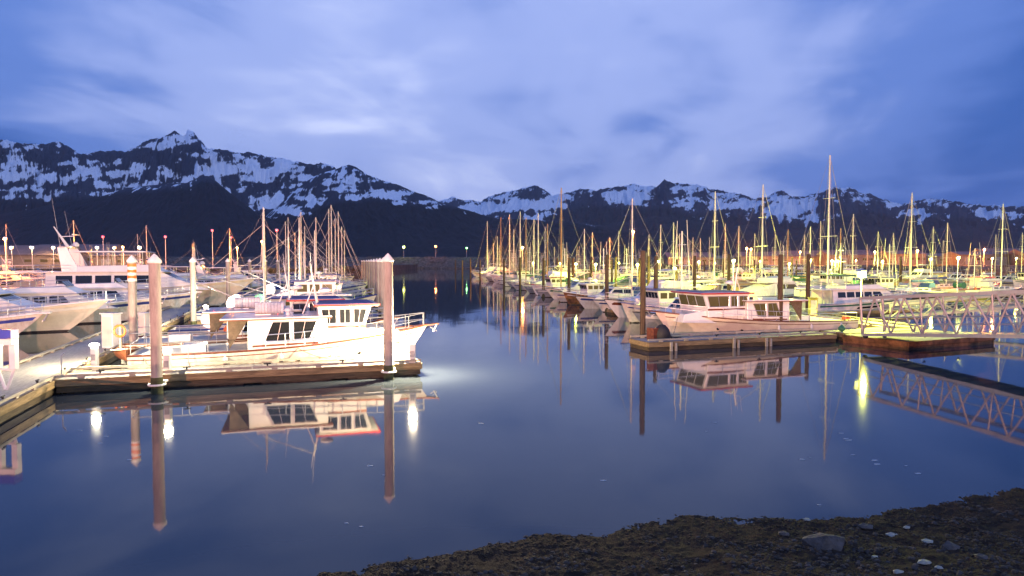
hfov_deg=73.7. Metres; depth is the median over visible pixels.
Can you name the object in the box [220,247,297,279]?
motor yacht
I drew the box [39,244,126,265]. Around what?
shed
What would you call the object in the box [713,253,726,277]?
fishing boat
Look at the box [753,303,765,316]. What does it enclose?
window
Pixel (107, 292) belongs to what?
window
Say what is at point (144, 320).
dock locker
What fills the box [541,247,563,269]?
sailboat
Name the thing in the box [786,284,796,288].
window
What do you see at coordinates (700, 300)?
window
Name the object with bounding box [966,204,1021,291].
sailboat
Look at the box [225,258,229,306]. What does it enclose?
piling
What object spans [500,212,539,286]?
sailboat
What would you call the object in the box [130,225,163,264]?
sailboat
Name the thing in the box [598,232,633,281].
sailboat
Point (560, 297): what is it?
sailboat
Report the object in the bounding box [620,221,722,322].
fishing boat
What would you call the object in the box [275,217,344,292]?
sailboat
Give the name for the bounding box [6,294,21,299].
window
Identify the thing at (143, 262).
motor yacht
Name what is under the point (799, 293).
sailboat
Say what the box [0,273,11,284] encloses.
motor yacht
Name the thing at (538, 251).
sailboat
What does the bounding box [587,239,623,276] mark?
sailboat
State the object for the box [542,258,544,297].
piling
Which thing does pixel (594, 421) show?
water
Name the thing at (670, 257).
sailboat
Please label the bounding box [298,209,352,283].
sailboat
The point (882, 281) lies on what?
fishing boat
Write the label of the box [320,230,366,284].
sailboat
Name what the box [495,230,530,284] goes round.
sailboat
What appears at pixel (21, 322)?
motor yacht
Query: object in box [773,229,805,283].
sailboat
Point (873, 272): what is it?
sailboat
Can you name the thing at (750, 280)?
cabin cruiser
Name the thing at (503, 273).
piling
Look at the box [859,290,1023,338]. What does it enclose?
gangway
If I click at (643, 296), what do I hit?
piling
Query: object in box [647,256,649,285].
piling
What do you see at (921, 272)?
cabin cruiser
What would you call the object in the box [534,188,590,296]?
sailboat
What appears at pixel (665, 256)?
shed
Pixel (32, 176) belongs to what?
mountain
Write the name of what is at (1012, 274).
sailboat
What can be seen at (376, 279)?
piling
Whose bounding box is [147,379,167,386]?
pile hoop
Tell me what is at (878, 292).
window
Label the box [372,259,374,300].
piling
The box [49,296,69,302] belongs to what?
window
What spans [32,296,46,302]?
window
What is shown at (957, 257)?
dock lamp
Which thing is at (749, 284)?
sailboat
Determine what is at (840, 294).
window
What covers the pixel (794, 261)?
door
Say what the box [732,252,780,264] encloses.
shed
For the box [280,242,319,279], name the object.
sailboat
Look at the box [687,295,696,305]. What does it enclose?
window
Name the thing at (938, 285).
sailboat
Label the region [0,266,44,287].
motor yacht
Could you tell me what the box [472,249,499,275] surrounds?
fishing boat
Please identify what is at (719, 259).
shed
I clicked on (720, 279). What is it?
sailboat
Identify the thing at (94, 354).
power pedestal
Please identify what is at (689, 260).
sailboat
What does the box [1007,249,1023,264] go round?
shed
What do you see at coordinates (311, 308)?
window
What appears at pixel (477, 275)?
sailboat
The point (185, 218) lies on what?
mountain
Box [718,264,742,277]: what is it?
cabin cruiser
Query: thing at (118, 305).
motor yacht
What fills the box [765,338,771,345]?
fender post
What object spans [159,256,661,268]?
breakwater
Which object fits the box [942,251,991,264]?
shed
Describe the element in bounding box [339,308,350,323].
window
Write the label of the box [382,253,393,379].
piling
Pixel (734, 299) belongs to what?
window
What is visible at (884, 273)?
sailboat
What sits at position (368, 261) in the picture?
piling
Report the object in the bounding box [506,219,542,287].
sailboat
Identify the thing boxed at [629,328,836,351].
dock
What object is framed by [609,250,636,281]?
fishing boat
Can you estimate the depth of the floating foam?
17.22 m
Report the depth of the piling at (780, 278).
43.99 m
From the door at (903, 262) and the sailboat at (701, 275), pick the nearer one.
the sailboat at (701, 275)
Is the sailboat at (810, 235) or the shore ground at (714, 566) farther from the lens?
the sailboat at (810, 235)
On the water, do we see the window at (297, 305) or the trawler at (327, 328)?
the trawler at (327, 328)
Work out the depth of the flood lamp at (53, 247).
183.72 m
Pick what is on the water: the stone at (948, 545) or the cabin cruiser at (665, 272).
the cabin cruiser at (665, 272)
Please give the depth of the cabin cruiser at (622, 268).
229.83 m
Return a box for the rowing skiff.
[110,345,140,360]
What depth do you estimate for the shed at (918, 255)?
313.80 m
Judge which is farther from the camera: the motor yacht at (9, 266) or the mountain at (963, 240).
the mountain at (963, 240)
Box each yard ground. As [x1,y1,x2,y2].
[161,264,417,270]
[619,264,987,270]
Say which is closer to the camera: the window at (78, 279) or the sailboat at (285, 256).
the window at (78, 279)
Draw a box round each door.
[0,259,10,267]
[101,259,110,265]
[788,259,799,264]
[898,257,905,264]
[965,258,972,264]
[996,257,1006,264]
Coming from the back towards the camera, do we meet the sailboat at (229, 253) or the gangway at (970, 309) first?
the sailboat at (229, 253)
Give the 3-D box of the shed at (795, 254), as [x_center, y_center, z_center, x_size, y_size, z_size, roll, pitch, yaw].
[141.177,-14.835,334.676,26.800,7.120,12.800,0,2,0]
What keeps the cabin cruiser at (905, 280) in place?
on the water
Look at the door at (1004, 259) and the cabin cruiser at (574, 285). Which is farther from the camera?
the door at (1004, 259)
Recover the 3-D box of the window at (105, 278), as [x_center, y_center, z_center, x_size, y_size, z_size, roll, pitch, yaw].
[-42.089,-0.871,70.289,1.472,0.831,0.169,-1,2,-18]
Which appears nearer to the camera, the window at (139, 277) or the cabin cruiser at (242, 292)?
the window at (139, 277)
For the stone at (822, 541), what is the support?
on the shore ground at (714, 566)
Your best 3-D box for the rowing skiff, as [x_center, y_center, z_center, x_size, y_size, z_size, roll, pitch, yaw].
[-17.548,2.897,31.031,1.234,0.628,2.924,-1,3,-30]
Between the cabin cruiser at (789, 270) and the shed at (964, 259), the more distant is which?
the shed at (964, 259)
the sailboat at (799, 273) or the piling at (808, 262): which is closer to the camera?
the piling at (808, 262)
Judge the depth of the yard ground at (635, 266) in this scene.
342.56 m
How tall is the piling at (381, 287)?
6.508 m
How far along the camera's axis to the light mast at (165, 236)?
169.69 m
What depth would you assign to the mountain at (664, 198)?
8515.08 m
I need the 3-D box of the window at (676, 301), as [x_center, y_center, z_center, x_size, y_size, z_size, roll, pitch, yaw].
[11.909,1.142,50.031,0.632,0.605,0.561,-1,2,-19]
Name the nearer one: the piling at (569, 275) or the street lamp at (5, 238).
the piling at (569, 275)
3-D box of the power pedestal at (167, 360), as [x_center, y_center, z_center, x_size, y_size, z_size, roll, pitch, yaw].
[-13.700,2.923,27.135,0.340,0.980,0.280,0,2,0]
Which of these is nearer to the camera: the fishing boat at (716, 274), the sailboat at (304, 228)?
the sailboat at (304, 228)
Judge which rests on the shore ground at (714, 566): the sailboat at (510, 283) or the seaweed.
the seaweed
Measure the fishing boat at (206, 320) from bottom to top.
8.902 m
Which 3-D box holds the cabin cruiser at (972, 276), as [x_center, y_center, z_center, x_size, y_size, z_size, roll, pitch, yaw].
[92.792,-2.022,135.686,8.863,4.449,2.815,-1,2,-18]
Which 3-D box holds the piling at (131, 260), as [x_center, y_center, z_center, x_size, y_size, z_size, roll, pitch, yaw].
[-18.925,1.617,34.089,0.470,6.508,0.470,0,2,0]
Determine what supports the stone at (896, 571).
on the shore ground at (714, 566)
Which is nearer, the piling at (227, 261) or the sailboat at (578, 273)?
the piling at (227, 261)
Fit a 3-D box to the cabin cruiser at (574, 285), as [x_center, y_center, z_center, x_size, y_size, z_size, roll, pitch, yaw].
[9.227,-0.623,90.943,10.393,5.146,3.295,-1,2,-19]
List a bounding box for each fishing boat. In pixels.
[168,207,334,333]
[196,232,376,319]
[243,238,365,296]
[249,224,367,301]
[266,231,364,299]
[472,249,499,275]
[491,255,512,278]
[494,253,530,278]
[501,242,546,280]
[531,248,587,294]
[563,242,628,304]
[566,249,589,271]
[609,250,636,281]
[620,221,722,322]
[646,250,668,274]
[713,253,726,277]
[730,247,763,282]
[756,243,800,280]
[797,261,817,275]
[810,237,860,285]
[865,239,911,289]
[940,245,998,291]
[1012,265,1023,288]
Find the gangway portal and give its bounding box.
[0,329,18,389]
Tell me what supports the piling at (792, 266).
in the water
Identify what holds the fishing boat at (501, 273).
on the water
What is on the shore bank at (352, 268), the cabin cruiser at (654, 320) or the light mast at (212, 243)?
the light mast at (212, 243)
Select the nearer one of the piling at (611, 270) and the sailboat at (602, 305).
the sailboat at (602, 305)
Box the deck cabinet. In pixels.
[807,297,818,314]
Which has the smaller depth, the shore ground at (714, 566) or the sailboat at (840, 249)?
the shore ground at (714, 566)
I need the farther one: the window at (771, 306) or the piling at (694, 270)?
the piling at (694, 270)
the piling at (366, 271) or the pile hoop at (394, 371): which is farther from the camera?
the piling at (366, 271)
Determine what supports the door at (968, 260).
in the shed at (964, 259)
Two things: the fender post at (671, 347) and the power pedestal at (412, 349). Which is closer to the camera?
the power pedestal at (412, 349)
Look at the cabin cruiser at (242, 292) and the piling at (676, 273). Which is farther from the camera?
the piling at (676, 273)
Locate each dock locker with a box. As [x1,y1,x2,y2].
[99,312,122,347]
[137,312,149,334]
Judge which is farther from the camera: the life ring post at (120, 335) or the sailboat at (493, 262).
the sailboat at (493, 262)
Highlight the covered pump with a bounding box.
[647,324,681,340]
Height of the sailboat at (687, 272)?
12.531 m
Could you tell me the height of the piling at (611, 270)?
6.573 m
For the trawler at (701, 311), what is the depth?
43.40 m
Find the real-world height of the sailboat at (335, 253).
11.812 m
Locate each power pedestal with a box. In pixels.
[89,343,99,365]
[162,349,172,372]
[408,339,416,362]
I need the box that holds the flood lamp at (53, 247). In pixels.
[51,246,55,267]
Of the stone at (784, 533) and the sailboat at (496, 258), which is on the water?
the sailboat at (496, 258)
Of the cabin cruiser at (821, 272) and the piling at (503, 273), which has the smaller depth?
the piling at (503, 273)
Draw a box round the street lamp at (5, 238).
[3,237,7,286]
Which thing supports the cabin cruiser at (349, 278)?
on the water
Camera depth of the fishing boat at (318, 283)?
55.68 m
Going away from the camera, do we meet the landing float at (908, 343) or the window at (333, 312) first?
the window at (333, 312)
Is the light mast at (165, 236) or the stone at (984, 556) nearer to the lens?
the stone at (984, 556)
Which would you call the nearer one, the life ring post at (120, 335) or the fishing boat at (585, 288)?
the life ring post at (120, 335)
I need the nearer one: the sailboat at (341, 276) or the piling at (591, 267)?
the sailboat at (341, 276)
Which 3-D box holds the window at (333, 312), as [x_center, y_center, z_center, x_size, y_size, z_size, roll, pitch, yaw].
[-8.403,1.304,31.318,0.709,0.693,0.104,-1,2,-18]
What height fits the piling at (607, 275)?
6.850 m
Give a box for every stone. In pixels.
[778,531,789,535]
[801,532,844,550]
[857,523,872,529]
[885,532,897,536]
[893,569,903,573]
[917,559,931,564]
[921,538,932,543]
[941,540,959,549]
[974,553,987,559]
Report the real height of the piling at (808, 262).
6.854 m
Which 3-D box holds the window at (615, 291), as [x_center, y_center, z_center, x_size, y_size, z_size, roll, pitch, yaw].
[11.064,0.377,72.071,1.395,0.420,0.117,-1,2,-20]
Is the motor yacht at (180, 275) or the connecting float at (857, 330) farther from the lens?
the motor yacht at (180, 275)
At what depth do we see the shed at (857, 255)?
318.78 m
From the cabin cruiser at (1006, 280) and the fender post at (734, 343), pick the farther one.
the cabin cruiser at (1006, 280)
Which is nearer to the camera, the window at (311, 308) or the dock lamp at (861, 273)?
the window at (311, 308)
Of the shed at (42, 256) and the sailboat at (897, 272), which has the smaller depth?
the sailboat at (897, 272)
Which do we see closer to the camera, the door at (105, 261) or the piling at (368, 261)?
the piling at (368, 261)
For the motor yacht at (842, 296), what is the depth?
64.55 m
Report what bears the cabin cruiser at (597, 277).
on the water
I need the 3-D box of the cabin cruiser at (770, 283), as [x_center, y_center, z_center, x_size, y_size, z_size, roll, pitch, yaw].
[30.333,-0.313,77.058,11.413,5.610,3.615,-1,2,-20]
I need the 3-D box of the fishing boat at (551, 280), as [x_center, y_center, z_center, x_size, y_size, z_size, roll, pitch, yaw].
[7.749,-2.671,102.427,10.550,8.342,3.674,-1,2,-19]
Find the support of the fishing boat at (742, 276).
on the water
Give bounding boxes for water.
[0,269,1023,575]
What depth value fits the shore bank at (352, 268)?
187.33 m
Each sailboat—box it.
[4,224,26,268]
[36,221,92,286]
[124,234,148,259]
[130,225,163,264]
[209,228,245,274]
[235,212,287,278]
[255,212,327,293]
[260,219,306,281]
[262,222,303,280]
[273,235,307,278]
[274,226,324,280]
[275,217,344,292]
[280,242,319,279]
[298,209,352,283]
[305,205,359,285]
[306,242,346,280]
[307,222,362,286]
[320,227,367,286]
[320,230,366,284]
[325,212,365,286]
[474,221,499,277]
[481,243,507,278]
[483,236,504,279]
[485,217,516,281]
[492,214,526,283]
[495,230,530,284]
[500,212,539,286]
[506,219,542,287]
[511,221,558,289]
[517,213,558,283]
[524,224,566,293]
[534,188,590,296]
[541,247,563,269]
[553,229,621,301]
[574,232,602,275]
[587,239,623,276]
[594,199,664,311]
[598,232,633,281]
[618,237,665,286]
[627,225,679,286]
[650,222,692,279]
[666,234,697,276]
[678,238,713,278]
[678,242,694,273]
[682,191,739,289]
[685,238,720,279]
[696,237,719,275]
[708,224,743,283]
[722,185,786,290]
[722,231,758,283]
[740,237,763,277]
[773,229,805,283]
[783,155,855,309]
[788,235,816,275]
[791,226,823,286]
[800,221,833,282]
[817,229,851,280]
[831,214,876,284]
[858,232,892,280]
[867,246,888,276]
[880,233,905,281]
[880,244,902,276]
[887,193,947,293]
[896,237,918,275]
[909,246,931,273]
[917,227,948,283]
[923,223,964,289]
[933,240,948,272]
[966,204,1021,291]
[978,236,1006,276]
[1004,233,1023,276]
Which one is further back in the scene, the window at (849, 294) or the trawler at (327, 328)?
the window at (849, 294)
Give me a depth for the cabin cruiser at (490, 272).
197.93 m
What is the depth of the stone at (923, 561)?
10.67 m
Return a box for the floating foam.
[76,407,920,526]
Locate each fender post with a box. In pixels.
[670,342,676,350]
[733,339,739,347]
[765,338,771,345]
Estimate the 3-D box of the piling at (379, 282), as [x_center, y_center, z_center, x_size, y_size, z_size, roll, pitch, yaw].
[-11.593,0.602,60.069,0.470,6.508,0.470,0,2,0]
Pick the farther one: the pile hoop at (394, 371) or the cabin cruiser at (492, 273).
the cabin cruiser at (492, 273)
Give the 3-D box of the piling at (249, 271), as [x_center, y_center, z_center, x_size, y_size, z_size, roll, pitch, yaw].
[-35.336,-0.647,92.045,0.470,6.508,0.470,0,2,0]
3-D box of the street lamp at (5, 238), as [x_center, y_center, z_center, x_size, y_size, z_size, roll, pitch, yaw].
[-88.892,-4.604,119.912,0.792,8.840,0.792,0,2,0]
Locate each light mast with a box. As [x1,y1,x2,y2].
[164,235,166,259]
[211,229,213,259]
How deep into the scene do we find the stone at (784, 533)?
12.30 m
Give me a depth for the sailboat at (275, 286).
88.94 m
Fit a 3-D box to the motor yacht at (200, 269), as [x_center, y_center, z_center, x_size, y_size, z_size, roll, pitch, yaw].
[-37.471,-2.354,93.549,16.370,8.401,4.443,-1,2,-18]
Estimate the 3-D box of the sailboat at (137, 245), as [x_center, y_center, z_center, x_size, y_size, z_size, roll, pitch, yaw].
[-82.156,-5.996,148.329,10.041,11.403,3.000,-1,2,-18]
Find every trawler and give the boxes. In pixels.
[121,257,399,364]
[126,258,438,368]
[646,256,859,335]
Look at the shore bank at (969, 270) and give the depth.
256.39 m
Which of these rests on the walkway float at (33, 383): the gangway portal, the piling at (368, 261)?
the gangway portal
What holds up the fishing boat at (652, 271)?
on the water
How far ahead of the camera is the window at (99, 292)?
62.56 m
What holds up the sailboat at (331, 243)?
on the water
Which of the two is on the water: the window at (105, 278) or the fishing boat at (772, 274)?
the fishing boat at (772, 274)
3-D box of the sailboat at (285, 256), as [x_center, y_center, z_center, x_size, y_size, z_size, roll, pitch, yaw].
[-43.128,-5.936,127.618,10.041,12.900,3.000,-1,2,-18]
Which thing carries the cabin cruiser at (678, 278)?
on the water
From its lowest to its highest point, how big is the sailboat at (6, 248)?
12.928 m
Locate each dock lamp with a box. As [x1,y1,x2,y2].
[855,268,867,296]
[956,256,959,290]
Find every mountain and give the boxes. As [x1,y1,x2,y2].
[0,130,335,216]
[0,176,358,256]
[266,165,723,256]
[439,179,1023,232]
[575,216,1023,254]
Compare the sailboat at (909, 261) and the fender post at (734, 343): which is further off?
the sailboat at (909, 261)
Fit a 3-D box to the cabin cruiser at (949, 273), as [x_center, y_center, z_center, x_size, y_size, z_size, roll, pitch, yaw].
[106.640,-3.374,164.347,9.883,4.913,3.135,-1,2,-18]
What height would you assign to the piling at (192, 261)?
6.508 m
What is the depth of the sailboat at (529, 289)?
106.43 m
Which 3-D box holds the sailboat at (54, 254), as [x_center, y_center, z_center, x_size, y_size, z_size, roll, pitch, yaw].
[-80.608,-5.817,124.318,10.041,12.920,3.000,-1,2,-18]
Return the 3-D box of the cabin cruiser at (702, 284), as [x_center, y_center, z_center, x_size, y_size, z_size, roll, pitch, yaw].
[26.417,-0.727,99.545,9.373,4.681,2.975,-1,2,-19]
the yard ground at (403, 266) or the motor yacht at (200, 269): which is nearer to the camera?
the motor yacht at (200, 269)
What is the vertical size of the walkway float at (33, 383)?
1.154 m
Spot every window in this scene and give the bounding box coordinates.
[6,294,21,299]
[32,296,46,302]
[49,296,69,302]
[56,276,71,283]
[75,276,91,283]
[90,291,101,296]
[95,275,110,282]
[104,291,119,296]
[114,275,127,282]
[137,275,148,282]
[264,321,289,341]
[292,303,306,310]
[293,320,316,340]
[309,303,315,310]
[321,309,336,323]
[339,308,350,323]
[353,308,366,322]
[612,289,622,293]
[669,299,678,307]
[679,294,688,304]
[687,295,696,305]
[695,296,705,306]
[707,296,729,306]
[731,296,737,306]
[739,296,747,306]
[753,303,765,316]
[768,303,780,316]
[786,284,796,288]
[838,292,845,297]
[847,292,854,296]
[864,292,871,296]
[873,291,882,295]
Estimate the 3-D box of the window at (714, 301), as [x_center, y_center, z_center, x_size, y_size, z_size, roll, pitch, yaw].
[12.931,0.855,42.800,1.638,0.693,0.104,-1,2,-19]
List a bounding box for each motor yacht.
[0,252,44,277]
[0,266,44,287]
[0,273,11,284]
[0,281,167,323]
[0,288,114,332]
[0,304,51,332]
[14,201,258,306]
[16,278,202,311]
[134,249,175,272]
[146,242,197,279]
[175,248,296,293]
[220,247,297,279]
[797,275,920,311]
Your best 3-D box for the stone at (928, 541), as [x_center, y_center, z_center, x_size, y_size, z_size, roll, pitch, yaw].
[7.178,4.380,11.815,0.212,0.058,0.170,0,2,0]
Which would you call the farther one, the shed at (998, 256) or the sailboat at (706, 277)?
the shed at (998, 256)
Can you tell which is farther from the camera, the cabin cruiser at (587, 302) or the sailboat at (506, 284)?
the sailboat at (506, 284)
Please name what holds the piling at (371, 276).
in the water
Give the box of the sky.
[0,0,1023,206]
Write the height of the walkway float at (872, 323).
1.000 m
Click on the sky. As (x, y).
(476, 100)
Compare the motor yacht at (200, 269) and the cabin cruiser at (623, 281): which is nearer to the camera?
the motor yacht at (200, 269)
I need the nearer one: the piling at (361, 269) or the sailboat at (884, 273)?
the piling at (361, 269)
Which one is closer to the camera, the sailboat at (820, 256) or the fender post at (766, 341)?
the fender post at (766, 341)
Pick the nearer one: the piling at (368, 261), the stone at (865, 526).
the stone at (865, 526)
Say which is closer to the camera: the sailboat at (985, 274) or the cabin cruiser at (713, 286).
the cabin cruiser at (713, 286)
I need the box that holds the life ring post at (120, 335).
[113,324,125,348]
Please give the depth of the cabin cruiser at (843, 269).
180.90 m
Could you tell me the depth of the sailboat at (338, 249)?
107.77 m
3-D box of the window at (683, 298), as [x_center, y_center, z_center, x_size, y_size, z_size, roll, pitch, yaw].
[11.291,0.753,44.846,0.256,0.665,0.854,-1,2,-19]
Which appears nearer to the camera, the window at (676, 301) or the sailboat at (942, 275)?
the window at (676, 301)
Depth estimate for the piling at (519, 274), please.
111.83 m
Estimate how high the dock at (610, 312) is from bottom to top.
0.810 m
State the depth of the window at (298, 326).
30.75 m
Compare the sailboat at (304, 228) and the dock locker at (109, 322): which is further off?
the sailboat at (304, 228)
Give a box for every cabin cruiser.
[185,266,249,302]
[266,266,366,301]
[266,267,380,318]
[324,272,353,280]
[472,267,495,274]
[481,267,502,279]
[481,267,507,274]
[521,266,576,291]
[545,270,604,298]
[576,266,596,279]
[576,276,639,308]
[588,268,622,281]
[604,268,698,317]
[613,271,650,286]
[617,263,628,271]
[633,269,721,330]
[646,271,672,276]
[665,268,707,284]
[678,269,707,289]
[700,274,747,289]
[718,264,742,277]
[739,266,812,298]
[745,265,786,282]
[788,264,803,272]
[801,267,826,278]
[830,264,850,273]
[843,263,858,283]
[894,273,921,287]
[902,267,938,279]
[942,269,973,283]
[942,270,961,276]
[962,269,988,285]
[993,269,1016,287]
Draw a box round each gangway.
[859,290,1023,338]
[879,293,1023,320]
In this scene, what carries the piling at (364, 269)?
in the water
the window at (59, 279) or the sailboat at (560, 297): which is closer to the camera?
the window at (59, 279)
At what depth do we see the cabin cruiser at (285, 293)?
67.56 m
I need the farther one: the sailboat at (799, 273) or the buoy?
the sailboat at (799, 273)
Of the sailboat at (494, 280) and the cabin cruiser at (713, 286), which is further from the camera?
the sailboat at (494, 280)
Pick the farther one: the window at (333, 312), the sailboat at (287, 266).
the sailboat at (287, 266)
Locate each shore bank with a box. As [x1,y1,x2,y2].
[1,265,360,275]
[661,264,1023,274]
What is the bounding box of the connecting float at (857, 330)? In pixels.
[819,326,926,340]
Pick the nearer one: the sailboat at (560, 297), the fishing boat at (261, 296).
the fishing boat at (261, 296)
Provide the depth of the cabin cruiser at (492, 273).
185.79 m
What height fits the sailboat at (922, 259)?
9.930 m
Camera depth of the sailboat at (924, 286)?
93.70 m
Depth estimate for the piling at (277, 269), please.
115.83 m
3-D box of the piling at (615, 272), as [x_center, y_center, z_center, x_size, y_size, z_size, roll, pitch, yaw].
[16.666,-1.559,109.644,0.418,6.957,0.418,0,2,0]
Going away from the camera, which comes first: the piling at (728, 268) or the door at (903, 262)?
the piling at (728, 268)
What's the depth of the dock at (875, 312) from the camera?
62.67 m
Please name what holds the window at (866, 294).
in the motor yacht at (842, 296)
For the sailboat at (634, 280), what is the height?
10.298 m
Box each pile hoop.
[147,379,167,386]
[381,367,396,372]
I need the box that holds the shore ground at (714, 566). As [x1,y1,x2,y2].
[318,488,1023,575]
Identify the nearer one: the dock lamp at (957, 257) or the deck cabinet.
the deck cabinet
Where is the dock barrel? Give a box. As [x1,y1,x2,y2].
[841,316,850,319]
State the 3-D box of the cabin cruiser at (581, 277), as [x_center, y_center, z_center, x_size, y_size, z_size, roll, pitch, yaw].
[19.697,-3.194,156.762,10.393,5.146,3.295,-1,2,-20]
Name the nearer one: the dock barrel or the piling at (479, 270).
the dock barrel
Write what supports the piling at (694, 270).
in the water
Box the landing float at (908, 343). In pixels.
[842,329,994,350]
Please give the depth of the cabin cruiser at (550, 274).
112.77 m
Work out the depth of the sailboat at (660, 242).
116.19 m
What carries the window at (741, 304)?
in the trawler at (701, 311)
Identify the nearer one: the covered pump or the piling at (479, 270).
the covered pump
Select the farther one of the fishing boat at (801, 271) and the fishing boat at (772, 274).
the fishing boat at (801, 271)
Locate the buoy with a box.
[838,324,844,331]
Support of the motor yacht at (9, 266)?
on the water
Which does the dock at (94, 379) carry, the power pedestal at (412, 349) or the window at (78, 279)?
the power pedestal at (412, 349)
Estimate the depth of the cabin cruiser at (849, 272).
132.32 m
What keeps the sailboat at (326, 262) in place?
on the water
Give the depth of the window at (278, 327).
30.43 m
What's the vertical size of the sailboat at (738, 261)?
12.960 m
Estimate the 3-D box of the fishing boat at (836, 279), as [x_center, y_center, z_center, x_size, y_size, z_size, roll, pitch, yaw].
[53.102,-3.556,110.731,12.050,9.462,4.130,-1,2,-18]
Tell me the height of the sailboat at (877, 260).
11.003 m
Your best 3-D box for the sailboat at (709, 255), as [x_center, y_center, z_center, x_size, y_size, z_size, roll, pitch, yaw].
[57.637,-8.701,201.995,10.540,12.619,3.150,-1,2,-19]
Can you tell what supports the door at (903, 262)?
in the shed at (918, 255)
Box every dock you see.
[54,353,421,393]
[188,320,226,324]
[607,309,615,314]
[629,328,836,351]
[817,308,919,316]
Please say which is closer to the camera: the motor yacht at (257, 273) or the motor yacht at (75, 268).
the motor yacht at (75, 268)
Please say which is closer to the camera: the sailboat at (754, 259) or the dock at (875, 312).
the dock at (875, 312)
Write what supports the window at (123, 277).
in the motor yacht at (75, 268)
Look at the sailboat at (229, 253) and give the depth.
150.06 m
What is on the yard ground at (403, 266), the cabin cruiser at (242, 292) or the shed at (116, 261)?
the shed at (116, 261)
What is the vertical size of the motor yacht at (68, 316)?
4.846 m
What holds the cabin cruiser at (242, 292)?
on the water
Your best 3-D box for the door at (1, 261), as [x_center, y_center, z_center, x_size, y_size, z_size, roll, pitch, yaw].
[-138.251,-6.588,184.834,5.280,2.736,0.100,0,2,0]
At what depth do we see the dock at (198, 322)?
51.52 m
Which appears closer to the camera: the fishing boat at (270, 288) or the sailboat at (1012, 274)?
the fishing boat at (270, 288)
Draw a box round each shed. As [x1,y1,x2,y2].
[0,245,79,268]
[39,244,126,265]
[90,253,157,265]
[662,252,715,264]
[715,256,732,264]
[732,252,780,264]
[772,250,819,264]
[816,250,875,264]
[876,250,926,264]
[926,253,943,264]
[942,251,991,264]
[973,248,1023,264]
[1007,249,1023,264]
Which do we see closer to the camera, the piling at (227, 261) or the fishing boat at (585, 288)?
the piling at (227, 261)
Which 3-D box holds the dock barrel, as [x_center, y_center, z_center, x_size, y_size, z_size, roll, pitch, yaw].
[23.108,2.308,47.236,0.600,0.700,0.600,0,2,0]
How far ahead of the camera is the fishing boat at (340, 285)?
75.17 m
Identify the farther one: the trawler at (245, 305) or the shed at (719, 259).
the shed at (719, 259)
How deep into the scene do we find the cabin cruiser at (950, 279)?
139.64 m
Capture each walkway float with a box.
[0,302,208,422]
[612,285,924,328]
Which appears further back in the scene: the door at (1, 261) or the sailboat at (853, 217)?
the door at (1, 261)
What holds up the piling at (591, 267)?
in the water
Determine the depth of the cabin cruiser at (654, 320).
48.37 m
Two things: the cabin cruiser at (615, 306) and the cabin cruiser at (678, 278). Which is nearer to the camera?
the cabin cruiser at (615, 306)
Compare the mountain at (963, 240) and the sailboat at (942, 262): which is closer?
the sailboat at (942, 262)
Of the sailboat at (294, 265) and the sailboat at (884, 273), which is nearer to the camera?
the sailboat at (294, 265)
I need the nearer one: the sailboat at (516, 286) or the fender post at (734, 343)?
the fender post at (734, 343)
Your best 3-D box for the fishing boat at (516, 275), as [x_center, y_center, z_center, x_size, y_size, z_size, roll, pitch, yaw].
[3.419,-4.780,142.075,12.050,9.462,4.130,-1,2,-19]
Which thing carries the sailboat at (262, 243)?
on the water
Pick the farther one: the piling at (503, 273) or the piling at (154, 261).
the piling at (503, 273)
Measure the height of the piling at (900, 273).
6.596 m
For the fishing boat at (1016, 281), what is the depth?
123.01 m
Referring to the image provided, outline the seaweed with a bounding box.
[317,487,1023,575]
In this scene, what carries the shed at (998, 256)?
on the yard ground at (635, 266)
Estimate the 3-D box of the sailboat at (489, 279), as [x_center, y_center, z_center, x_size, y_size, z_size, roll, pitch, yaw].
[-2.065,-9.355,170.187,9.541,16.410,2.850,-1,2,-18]
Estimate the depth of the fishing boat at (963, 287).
104.66 m
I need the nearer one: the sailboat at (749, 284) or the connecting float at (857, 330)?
the connecting float at (857, 330)
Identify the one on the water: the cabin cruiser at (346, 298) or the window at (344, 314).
the cabin cruiser at (346, 298)
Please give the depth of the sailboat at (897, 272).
157.77 m
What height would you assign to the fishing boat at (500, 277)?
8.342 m
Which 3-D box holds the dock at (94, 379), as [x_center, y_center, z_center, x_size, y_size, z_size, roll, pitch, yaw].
[-10.851,3.617,28.661,13.925,1.174,2.190,-1,2,-18]
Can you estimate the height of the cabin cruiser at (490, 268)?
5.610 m
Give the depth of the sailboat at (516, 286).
117.57 m
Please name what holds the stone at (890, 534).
on the shore ground at (714, 566)
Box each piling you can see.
[126,255,137,342]
[147,254,162,393]
[189,257,196,324]
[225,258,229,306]
[248,259,251,293]
[276,260,278,280]
[361,260,362,280]
[363,260,364,279]
[365,260,367,287]
[367,260,369,291]
[370,259,371,294]
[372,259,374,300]
[375,258,377,308]
[377,258,380,311]
[380,257,383,317]
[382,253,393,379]
[479,259,480,281]
[503,259,504,287]
[519,257,520,291]
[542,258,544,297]
[567,257,570,303]
[590,257,591,279]
[605,255,608,311]
[611,259,612,281]
[615,257,616,286]
[638,258,640,285]
[640,251,645,337]
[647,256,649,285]
[654,256,657,287]
[675,259,677,280]
[693,256,695,289]
[727,254,730,289]
[777,254,782,320]
[791,258,792,275]
[805,254,810,309]
[899,259,901,282]

